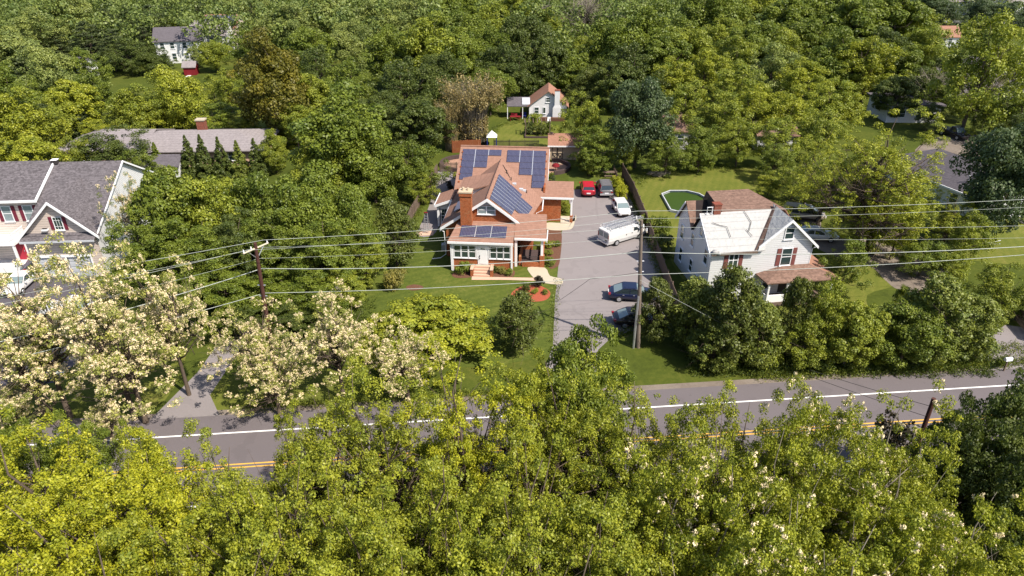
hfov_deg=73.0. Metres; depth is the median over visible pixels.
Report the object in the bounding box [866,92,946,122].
flat house
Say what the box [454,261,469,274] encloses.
shrub
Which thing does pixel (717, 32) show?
broadleaf tree
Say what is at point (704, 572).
locust tree
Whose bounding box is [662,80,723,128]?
broadleaf tree
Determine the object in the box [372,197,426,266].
ornamental tree
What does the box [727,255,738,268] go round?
window
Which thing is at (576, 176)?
side lawn
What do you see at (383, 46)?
broadleaf tree
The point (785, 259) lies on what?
window
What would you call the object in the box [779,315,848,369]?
broadleaf tree
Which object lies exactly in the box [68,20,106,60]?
pine tree
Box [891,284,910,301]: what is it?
cedar tree
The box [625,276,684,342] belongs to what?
cedar tree
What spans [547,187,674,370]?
driveway
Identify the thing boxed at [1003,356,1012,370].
mailbox
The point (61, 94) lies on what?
broadleaf tree
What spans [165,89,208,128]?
broadleaf tree
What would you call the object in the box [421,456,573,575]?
broadleaf tree
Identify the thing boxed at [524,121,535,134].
shrub
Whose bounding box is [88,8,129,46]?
pine tree
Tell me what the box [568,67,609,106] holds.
broadleaf tree
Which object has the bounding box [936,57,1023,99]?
lot
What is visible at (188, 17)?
wood
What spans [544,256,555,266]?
shrub
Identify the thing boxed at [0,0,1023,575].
ground
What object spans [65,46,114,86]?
broadleaf tree
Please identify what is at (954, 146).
driveway
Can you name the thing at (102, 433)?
maple tree
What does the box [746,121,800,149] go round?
hidden house
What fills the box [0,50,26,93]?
pine tree
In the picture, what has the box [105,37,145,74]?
broadleaf tree
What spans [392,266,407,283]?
shrub
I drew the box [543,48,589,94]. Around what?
broadleaf tree
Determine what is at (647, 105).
broadleaf tree
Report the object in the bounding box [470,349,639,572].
broadleaf tree
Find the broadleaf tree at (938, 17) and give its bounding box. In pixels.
[896,4,953,44]
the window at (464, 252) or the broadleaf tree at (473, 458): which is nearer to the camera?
the broadleaf tree at (473, 458)
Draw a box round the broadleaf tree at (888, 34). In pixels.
[844,25,913,91]
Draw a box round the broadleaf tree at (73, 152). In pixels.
[47,135,105,161]
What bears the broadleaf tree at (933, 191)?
on the ground at (656, 362)
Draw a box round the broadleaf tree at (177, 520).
[101,479,318,575]
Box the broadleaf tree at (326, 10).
[302,0,354,47]
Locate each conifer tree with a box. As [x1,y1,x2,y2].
[151,142,160,155]
[181,135,204,177]
[195,134,214,178]
[211,136,231,178]
[229,140,248,178]
[246,138,271,177]
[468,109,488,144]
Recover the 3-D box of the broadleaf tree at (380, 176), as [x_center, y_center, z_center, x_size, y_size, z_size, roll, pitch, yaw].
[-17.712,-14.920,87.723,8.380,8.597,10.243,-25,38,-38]
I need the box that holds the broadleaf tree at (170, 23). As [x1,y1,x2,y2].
[162,21,185,26]
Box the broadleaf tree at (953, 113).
[949,97,979,123]
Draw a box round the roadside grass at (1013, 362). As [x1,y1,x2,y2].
[235,340,1023,412]
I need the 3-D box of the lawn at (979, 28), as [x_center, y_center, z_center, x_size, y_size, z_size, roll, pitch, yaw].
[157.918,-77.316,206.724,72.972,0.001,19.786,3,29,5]
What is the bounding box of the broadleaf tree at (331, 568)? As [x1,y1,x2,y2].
[214,515,392,575]
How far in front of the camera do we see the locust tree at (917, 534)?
23.97 m
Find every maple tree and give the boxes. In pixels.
[0,403,53,548]
[35,408,125,536]
[99,208,189,292]
[113,417,183,508]
[139,217,256,305]
[174,252,261,333]
[202,206,273,288]
[208,292,271,332]
[234,208,333,291]
[244,266,353,324]
[268,290,327,342]
[289,217,376,299]
[313,256,367,311]
[339,221,388,293]
[507,347,569,490]
[519,313,636,499]
[904,416,1023,575]
[905,390,986,509]
[953,365,1023,544]
[962,452,1023,574]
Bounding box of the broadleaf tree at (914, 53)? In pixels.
[881,44,935,84]
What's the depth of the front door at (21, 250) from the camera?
73.67 m
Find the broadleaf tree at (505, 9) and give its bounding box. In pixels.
[489,0,540,37]
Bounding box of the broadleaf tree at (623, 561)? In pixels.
[480,504,667,575]
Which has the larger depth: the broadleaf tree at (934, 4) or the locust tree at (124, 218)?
the broadleaf tree at (934, 4)
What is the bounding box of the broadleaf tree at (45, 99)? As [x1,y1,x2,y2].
[32,94,86,140]
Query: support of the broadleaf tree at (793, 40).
on the ground at (656, 362)
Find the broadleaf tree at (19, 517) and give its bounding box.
[0,464,196,575]
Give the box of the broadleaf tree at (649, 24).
[617,0,691,71]
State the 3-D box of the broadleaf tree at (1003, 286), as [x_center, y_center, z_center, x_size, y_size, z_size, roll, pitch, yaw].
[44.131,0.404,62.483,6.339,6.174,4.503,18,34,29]
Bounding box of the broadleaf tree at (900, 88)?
[870,74,921,117]
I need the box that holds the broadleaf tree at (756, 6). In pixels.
[729,0,780,32]
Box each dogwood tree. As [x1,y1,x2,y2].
[351,307,436,361]
[360,292,497,387]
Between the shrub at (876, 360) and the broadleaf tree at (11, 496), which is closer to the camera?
the broadleaf tree at (11, 496)
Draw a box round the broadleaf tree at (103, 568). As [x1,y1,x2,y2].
[18,498,197,575]
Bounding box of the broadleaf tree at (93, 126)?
[78,119,117,134]
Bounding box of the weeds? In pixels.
[354,118,741,350]
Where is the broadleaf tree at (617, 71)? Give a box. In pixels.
[595,59,645,112]
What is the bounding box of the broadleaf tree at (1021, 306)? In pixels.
[1000,287,1023,319]
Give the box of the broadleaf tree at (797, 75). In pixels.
[766,56,835,117]
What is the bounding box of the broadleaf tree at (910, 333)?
[867,298,956,368]
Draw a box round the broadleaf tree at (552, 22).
[535,7,571,39]
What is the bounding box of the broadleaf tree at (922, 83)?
[908,66,946,103]
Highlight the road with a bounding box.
[1,368,1023,535]
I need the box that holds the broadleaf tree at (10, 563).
[0,529,137,575]
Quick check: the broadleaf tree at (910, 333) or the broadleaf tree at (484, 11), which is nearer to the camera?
the broadleaf tree at (910, 333)
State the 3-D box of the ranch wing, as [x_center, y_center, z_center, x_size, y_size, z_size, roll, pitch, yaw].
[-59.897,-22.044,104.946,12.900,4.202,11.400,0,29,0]
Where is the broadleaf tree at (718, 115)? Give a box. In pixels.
[685,89,753,148]
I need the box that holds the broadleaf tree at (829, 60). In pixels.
[809,25,871,90]
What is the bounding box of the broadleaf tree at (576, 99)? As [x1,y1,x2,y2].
[562,81,590,109]
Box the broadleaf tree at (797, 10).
[755,0,821,36]
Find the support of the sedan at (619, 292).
on the driveway at (584, 303)
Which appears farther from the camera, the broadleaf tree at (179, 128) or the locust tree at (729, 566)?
the broadleaf tree at (179, 128)
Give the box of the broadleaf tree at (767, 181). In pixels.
[754,170,780,197]
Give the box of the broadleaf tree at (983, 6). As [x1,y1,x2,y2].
[957,0,999,25]
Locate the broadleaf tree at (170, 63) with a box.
[158,53,178,67]
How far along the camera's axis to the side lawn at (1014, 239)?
77.02 m
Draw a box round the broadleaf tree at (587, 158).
[574,149,604,175]
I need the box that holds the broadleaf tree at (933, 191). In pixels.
[897,169,942,223]
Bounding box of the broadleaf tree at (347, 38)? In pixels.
[328,19,373,70]
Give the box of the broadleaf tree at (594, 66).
[582,58,608,86]
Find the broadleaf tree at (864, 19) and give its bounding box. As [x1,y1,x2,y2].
[817,0,891,43]
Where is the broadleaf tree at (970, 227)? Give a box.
[932,208,999,272]
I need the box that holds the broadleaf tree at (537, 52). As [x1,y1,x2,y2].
[521,35,569,89]
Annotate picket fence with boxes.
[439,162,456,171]
[494,139,538,146]
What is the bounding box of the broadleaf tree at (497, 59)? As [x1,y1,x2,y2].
[475,43,531,102]
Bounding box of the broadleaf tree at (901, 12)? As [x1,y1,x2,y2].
[851,0,934,47]
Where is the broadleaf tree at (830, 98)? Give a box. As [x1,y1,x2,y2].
[803,76,864,136]
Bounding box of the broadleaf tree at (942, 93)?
[922,83,965,117]
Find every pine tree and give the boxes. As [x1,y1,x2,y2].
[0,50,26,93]
[9,45,44,99]
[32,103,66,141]
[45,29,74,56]
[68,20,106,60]
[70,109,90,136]
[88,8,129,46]
[95,28,134,69]
[110,2,149,40]
[131,26,153,48]
[133,4,171,38]
[158,2,182,18]
[185,2,212,16]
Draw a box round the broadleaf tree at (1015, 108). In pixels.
[974,81,1023,129]
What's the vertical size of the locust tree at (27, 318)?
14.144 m
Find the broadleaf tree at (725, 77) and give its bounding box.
[702,58,769,115]
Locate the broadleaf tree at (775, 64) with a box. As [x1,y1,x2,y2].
[739,41,803,98]
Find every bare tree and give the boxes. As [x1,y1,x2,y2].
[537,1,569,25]
[560,0,612,39]
[911,67,966,98]
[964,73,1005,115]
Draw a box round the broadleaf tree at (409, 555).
[339,521,558,575]
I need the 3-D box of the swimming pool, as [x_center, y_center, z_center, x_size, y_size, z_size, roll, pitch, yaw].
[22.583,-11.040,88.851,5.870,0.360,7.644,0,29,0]
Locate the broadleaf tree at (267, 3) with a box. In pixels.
[236,0,283,24]
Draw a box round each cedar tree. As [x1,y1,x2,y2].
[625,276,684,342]
[664,275,729,349]
[692,262,784,364]
[733,300,796,368]
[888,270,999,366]
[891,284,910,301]
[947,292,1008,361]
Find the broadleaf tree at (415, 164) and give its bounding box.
[383,139,452,199]
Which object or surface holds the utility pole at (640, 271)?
on the ground at (656, 362)
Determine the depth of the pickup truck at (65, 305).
63.66 m
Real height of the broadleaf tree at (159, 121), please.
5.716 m
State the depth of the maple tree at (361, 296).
62.17 m
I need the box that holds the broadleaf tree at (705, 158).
[685,141,717,174]
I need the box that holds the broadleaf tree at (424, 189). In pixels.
[406,172,440,203]
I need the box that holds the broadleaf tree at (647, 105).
[604,76,678,167]
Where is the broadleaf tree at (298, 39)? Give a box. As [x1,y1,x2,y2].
[281,26,337,78]
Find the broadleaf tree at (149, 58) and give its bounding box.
[128,45,170,75]
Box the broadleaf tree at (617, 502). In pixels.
[542,472,667,575]
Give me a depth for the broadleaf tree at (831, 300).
54.81 m
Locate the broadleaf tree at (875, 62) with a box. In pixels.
[831,35,911,101]
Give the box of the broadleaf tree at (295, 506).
[230,435,421,575]
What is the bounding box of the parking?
[0,276,113,388]
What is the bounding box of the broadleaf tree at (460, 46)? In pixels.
[436,27,483,82]
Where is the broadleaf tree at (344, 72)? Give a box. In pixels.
[322,56,377,109]
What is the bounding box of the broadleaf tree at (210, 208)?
[167,173,253,268]
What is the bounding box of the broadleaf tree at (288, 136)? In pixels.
[279,129,304,145]
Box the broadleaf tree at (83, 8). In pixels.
[27,0,100,46]
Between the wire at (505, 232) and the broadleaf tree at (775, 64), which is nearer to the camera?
the wire at (505, 232)
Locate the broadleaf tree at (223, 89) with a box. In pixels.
[200,67,244,114]
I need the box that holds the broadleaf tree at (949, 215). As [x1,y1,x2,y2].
[910,191,981,242]
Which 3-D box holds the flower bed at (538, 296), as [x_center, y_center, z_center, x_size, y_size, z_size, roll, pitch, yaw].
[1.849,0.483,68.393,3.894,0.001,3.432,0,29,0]
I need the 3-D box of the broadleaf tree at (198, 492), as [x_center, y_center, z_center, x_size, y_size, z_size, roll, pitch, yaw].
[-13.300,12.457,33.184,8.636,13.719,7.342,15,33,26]
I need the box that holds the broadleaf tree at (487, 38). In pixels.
[459,26,511,71]
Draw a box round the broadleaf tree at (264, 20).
[254,9,280,53]
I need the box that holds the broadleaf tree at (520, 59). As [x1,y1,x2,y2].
[497,47,540,96]
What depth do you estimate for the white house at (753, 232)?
65.71 m
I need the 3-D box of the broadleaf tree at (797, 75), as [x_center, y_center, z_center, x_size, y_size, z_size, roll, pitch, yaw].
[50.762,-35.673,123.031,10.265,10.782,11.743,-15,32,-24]
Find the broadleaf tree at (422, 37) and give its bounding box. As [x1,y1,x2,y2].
[389,10,469,83]
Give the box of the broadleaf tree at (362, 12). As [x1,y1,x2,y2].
[352,0,411,52]
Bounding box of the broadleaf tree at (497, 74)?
[466,66,519,114]
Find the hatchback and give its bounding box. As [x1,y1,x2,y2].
[611,197,631,215]
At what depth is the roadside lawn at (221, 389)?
54.79 m
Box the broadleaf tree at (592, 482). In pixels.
[551,381,721,545]
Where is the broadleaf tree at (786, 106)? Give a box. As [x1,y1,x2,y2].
[758,83,818,138]
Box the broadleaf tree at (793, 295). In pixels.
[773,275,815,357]
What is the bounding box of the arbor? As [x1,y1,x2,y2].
[524,118,550,133]
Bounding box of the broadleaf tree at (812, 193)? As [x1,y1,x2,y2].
[780,139,856,225]
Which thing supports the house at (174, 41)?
on the ground at (656, 362)
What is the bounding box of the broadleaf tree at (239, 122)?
[211,112,261,128]
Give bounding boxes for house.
[0,158,153,276]
[62,57,99,74]
[123,118,279,166]
[152,26,207,62]
[189,20,234,52]
[204,14,242,48]
[432,145,573,276]
[661,114,698,148]
[674,189,838,305]
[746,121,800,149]
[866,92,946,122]
[877,148,1023,223]
[940,0,965,12]
[940,26,962,46]
[994,0,1023,17]
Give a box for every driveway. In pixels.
[151,325,250,418]
[419,170,455,236]
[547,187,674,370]
[800,218,946,291]
[915,135,1001,157]
[985,325,1023,369]
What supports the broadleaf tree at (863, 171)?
on the side lawn at (855, 293)
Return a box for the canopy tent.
[486,131,496,145]
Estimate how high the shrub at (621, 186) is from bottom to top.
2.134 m
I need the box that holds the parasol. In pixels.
[552,163,559,169]
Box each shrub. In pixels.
[382,269,404,291]
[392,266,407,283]
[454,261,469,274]
[495,266,506,273]
[504,268,512,275]
[520,282,530,291]
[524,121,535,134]
[527,112,542,123]
[531,288,538,293]
[533,275,544,285]
[534,123,547,134]
[543,122,552,133]
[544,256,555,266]
[545,240,555,247]
[545,249,552,254]
[561,108,572,118]
[561,200,570,212]
[611,175,622,186]
[613,180,623,192]
[614,184,627,196]
[616,187,628,199]
[637,214,651,227]
[646,215,672,236]
[648,233,674,258]
[709,346,743,363]
[742,345,783,369]
[761,433,804,481]
[808,345,839,372]
[859,343,900,369]
[866,409,926,478]
[957,333,986,358]
[994,355,1010,366]
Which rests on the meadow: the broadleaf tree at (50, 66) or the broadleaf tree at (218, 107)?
the broadleaf tree at (218, 107)
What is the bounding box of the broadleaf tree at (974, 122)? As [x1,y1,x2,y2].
[969,92,1013,135]
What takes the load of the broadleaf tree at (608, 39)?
on the ground at (656, 362)
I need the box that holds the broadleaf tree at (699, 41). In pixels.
[657,26,717,75]
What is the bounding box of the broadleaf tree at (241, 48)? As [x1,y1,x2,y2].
[220,27,270,64]
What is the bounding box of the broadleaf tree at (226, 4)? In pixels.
[213,0,245,13]
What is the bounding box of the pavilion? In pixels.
[507,97,530,118]
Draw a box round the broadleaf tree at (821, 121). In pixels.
[789,105,851,164]
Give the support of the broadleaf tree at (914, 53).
on the ground at (656, 362)
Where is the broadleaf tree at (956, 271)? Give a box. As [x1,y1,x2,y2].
[927,251,974,281]
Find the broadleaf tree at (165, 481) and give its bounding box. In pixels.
[10,424,242,573]
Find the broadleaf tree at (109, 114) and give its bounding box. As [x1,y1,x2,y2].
[102,104,124,124]
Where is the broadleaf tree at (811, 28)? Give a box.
[786,15,840,77]
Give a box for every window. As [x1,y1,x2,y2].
[0,206,15,222]
[21,205,32,221]
[51,216,65,230]
[182,42,187,48]
[228,152,237,160]
[441,208,447,222]
[453,245,461,258]
[461,245,468,258]
[468,246,475,258]
[477,205,495,215]
[489,246,496,259]
[496,247,503,259]
[503,247,510,259]
[677,135,684,142]
[677,246,682,262]
[679,223,684,240]
[687,258,692,273]
[689,232,694,248]
[698,224,702,238]
[702,248,708,266]
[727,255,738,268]
[761,281,771,290]
[778,248,793,266]
[783,226,795,240]
[897,110,905,117]
[947,192,958,205]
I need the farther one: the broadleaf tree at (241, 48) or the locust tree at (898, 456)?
the broadleaf tree at (241, 48)
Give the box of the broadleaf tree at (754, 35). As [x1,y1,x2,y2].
[713,19,788,81]
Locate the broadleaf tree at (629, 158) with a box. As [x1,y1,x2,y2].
[604,136,640,171]
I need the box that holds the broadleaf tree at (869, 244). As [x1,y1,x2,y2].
[842,159,914,253]
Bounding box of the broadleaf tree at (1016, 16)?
[987,1,1023,27]
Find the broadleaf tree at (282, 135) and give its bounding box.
[265,120,287,140]
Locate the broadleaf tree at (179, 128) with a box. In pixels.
[160,118,190,129]
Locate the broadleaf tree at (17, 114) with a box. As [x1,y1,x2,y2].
[0,85,73,157]
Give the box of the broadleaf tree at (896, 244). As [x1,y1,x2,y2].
[870,199,926,259]
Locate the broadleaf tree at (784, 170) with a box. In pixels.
[767,164,810,201]
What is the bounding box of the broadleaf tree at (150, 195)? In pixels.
[125,165,202,262]
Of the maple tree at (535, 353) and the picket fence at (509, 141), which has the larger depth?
the picket fence at (509, 141)
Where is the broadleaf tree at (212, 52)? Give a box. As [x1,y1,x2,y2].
[196,40,231,70]
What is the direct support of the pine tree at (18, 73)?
on the ground at (656, 362)
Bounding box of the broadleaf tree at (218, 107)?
[188,102,246,128]
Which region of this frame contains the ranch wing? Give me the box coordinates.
[60,129,174,160]
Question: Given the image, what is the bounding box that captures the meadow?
[145,112,292,175]
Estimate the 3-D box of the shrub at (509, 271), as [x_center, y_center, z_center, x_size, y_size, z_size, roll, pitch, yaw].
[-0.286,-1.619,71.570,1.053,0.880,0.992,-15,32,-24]
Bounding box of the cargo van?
[597,219,645,245]
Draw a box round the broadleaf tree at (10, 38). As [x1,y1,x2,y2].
[0,25,45,83]
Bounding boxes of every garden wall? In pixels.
[440,154,459,171]
[552,158,570,174]
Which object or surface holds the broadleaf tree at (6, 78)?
on the ground at (656, 362)
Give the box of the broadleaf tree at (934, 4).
[910,0,953,21]
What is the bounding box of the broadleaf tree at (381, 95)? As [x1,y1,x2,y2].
[353,90,407,144]
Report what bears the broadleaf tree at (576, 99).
on the ground at (656, 362)
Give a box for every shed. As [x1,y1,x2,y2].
[140,154,183,176]
[181,61,198,76]
[548,133,581,163]
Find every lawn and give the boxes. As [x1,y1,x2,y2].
[0,345,185,422]
[210,365,349,409]
[326,198,557,366]
[488,120,568,146]
[568,162,621,189]
[635,167,804,279]
[732,262,891,345]
[928,23,1023,33]
[950,212,1023,263]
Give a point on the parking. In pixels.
(30, 287)
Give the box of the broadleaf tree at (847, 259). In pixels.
[818,237,878,295]
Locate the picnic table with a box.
[603,171,615,178]
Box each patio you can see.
[419,231,433,235]
[444,159,458,167]
[549,162,566,172]
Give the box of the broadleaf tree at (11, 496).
[0,404,157,575]
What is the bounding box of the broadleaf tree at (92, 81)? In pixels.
[66,72,117,126]
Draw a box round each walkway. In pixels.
[472,276,535,280]
[528,267,562,283]
[547,215,575,229]
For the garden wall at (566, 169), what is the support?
on the ground at (656, 362)
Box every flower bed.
[406,284,422,289]
[452,271,471,277]
[493,270,514,276]
[511,285,549,301]
[546,230,561,268]
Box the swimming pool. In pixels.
[661,190,703,213]
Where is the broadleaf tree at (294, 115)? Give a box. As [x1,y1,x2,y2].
[269,102,311,148]
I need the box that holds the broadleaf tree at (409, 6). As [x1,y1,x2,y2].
[388,0,440,55]
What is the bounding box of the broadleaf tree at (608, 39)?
[578,17,649,66]
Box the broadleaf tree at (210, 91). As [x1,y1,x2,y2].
[197,74,225,103]
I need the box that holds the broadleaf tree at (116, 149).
[68,123,153,163]
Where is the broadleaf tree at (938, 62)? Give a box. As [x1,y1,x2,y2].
[924,55,967,91]
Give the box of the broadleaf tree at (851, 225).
[843,208,889,251]
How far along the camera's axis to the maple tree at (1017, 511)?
32.22 m
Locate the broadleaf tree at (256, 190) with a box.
[222,170,282,263]
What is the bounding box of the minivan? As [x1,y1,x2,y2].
[783,202,826,221]
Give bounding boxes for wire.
[0,226,998,304]
[0,246,1023,341]
[1,199,1023,283]
[1,207,1021,297]
[3,237,992,321]
[5,255,1018,360]
[810,376,923,415]
[811,370,928,405]
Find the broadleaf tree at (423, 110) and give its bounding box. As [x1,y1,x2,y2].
[383,96,456,150]
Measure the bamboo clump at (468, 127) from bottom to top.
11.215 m
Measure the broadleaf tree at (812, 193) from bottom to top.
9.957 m
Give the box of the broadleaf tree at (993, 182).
[949,121,1023,237]
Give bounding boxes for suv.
[579,181,595,195]
[595,179,612,195]
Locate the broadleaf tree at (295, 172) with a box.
[286,144,349,187]
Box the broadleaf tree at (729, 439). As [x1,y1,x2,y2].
[652,378,784,552]
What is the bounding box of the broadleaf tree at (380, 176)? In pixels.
[339,139,406,202]
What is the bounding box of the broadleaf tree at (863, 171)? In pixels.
[780,98,957,258]
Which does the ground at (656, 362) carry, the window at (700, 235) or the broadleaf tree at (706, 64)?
the broadleaf tree at (706, 64)
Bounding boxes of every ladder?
[423,212,430,232]
[602,215,635,225]
[606,215,643,226]
[609,220,636,229]
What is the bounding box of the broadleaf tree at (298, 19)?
[268,0,326,49]
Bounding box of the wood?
[0,0,1023,65]
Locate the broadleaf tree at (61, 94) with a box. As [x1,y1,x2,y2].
[40,79,104,133]
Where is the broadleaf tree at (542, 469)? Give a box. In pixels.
[441,419,649,575]
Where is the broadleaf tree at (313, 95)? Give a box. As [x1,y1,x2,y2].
[282,72,332,117]
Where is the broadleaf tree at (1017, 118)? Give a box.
[997,113,1023,131]
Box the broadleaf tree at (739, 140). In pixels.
[714,117,769,167]
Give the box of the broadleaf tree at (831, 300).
[800,273,849,358]
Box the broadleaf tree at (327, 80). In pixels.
[309,78,348,109]
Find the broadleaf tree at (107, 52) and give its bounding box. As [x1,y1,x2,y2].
[96,46,126,71]
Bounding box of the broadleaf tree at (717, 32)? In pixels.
[702,13,747,55]
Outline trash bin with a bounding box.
[441,242,446,250]
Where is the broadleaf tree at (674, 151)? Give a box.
[644,132,691,178]
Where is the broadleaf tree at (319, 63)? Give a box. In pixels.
[298,44,348,81]
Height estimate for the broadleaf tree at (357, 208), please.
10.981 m
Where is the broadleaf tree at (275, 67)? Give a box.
[225,25,309,134]
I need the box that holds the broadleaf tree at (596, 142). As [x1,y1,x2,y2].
[567,125,619,173]
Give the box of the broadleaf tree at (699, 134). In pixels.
[673,115,721,167]
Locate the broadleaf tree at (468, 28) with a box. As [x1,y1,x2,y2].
[440,9,490,74]
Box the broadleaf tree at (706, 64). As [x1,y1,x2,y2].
[679,47,733,101]
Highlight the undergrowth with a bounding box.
[216,296,999,378]
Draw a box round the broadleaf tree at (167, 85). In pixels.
[141,64,212,129]
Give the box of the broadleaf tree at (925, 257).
[891,240,952,276]
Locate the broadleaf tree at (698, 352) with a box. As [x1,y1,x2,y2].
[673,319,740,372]
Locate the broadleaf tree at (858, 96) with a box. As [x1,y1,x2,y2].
[819,90,871,135]
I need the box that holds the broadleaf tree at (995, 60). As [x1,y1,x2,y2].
[919,7,1023,137]
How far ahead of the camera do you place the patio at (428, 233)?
80.71 m
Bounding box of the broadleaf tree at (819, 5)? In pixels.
[787,0,852,55]
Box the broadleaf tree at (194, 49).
[184,45,202,67]
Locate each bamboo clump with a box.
[434,100,464,151]
[436,70,506,144]
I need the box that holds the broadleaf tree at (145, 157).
[114,148,165,170]
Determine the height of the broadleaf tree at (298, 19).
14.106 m
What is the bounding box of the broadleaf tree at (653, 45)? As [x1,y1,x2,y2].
[637,31,697,90]
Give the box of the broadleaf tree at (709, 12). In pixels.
[673,0,754,47]
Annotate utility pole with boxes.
[242,240,276,366]
[635,216,647,348]
[906,397,935,477]
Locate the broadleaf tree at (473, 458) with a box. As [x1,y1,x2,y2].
[360,329,553,567]
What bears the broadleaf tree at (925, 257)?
on the ground at (656, 362)
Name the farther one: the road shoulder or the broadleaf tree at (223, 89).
the broadleaf tree at (223, 89)
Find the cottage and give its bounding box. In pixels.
[527,82,568,120]
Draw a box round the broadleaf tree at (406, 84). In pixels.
[366,56,443,130]
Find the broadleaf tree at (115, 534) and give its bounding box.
[94,515,190,575]
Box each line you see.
[2,418,982,482]
[24,418,940,478]
[30,384,1013,445]
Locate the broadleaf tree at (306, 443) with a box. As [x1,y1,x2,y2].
[255,382,368,547]
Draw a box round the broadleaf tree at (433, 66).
[411,51,469,107]
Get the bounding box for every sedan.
[0,269,39,295]
[608,281,655,303]
[611,306,661,328]
[801,225,839,242]
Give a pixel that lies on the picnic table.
(605, 172)
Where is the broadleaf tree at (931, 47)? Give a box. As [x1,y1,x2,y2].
[898,26,953,73]
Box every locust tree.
[0,241,109,418]
[0,311,77,426]
[0,375,64,430]
[20,229,178,420]
[55,293,186,423]
[77,393,139,449]
[93,170,147,270]
[100,253,226,395]
[206,335,321,417]
[207,296,304,400]
[283,278,390,397]
[358,314,450,401]
[542,436,749,575]
[603,464,798,575]
[634,440,855,575]
[641,512,813,575]
[702,475,921,575]
[720,403,859,572]
[741,371,892,549]
[755,508,947,575]
[761,432,952,575]
[777,418,962,575]
[799,377,963,571]
[832,493,1001,575]
[877,481,1023,575]
[918,537,1023,575]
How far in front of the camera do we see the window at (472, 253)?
71.42 m
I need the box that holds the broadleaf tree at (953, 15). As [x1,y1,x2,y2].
[931,3,969,25]
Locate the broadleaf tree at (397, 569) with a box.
[314,475,433,575]
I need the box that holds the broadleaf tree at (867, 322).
[814,299,891,367]
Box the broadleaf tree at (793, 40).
[756,26,810,83]
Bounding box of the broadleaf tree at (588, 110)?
[551,91,609,149]
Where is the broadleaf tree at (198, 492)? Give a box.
[159,418,308,573]
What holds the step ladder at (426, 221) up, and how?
on the patio at (428, 233)
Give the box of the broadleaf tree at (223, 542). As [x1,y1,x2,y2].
[167,467,334,575]
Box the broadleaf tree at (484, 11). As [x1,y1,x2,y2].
[463,0,510,43]
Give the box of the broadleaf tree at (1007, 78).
[984,36,1023,104]
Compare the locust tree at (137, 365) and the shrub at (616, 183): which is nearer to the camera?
the locust tree at (137, 365)
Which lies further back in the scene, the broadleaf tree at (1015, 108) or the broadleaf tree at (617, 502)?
the broadleaf tree at (1015, 108)
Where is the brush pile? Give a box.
[648,170,670,176]
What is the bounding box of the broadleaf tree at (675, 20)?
[667,13,706,82]
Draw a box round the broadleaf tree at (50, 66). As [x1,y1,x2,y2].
[14,42,80,97]
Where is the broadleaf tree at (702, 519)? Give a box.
[608,394,775,575]
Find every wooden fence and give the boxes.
[406,165,437,227]
[452,139,480,152]
[622,163,686,348]
[1015,309,1023,328]
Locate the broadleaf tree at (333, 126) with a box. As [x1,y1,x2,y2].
[287,79,395,201]
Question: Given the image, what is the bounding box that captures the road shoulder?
[1,366,988,427]
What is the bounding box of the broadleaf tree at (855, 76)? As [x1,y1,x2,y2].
[833,58,882,100]
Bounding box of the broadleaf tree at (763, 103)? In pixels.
[730,81,781,136]
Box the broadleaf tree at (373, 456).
[306,354,471,566]
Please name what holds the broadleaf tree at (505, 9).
on the ground at (656, 362)
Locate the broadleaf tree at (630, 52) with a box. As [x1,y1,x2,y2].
[596,41,669,94]
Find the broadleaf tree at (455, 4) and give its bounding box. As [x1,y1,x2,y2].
[423,0,476,31]
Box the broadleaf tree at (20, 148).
[0,133,70,161]
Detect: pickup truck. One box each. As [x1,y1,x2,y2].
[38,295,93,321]
[938,125,971,139]
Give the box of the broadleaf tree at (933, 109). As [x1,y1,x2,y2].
[913,102,944,130]
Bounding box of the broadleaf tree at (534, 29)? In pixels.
[495,13,553,58]
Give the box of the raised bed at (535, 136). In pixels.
[524,132,552,137]
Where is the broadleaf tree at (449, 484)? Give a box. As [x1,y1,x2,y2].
[322,454,542,575]
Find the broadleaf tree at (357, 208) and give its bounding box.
[321,182,388,266]
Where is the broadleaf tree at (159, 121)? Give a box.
[121,108,183,128]
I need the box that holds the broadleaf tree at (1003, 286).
[962,262,1023,324]
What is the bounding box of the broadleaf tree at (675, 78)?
[651,55,698,109]
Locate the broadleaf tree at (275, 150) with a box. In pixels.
[258,129,289,172]
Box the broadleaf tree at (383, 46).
[357,23,420,89]
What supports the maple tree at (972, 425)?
on the ground at (656, 362)
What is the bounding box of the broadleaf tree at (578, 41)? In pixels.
[572,35,595,65]
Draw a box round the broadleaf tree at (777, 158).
[754,142,796,179]
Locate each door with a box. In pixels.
[15,243,28,258]
[37,258,64,276]
[67,257,94,275]
[477,245,487,264]
[557,148,562,163]
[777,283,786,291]
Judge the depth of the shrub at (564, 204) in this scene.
85.74 m
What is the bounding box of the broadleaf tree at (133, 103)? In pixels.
[103,82,169,128]
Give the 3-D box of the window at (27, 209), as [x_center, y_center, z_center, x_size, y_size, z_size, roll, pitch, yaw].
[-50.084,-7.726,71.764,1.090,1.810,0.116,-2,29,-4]
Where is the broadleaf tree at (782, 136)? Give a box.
[749,115,813,170]
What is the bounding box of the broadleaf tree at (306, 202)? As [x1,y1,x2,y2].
[257,171,343,266]
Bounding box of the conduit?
[632,296,639,348]
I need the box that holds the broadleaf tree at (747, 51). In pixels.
[704,34,760,94]
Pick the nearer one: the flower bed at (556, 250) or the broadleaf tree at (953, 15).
the flower bed at (556, 250)
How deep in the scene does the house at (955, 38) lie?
185.05 m
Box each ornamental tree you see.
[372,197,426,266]
[492,290,553,362]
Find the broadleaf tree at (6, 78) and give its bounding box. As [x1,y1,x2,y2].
[0,60,42,117]
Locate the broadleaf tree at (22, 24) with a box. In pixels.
[8,6,70,51]
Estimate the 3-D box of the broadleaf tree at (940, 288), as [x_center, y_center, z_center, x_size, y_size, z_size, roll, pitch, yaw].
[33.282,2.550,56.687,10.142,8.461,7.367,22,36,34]

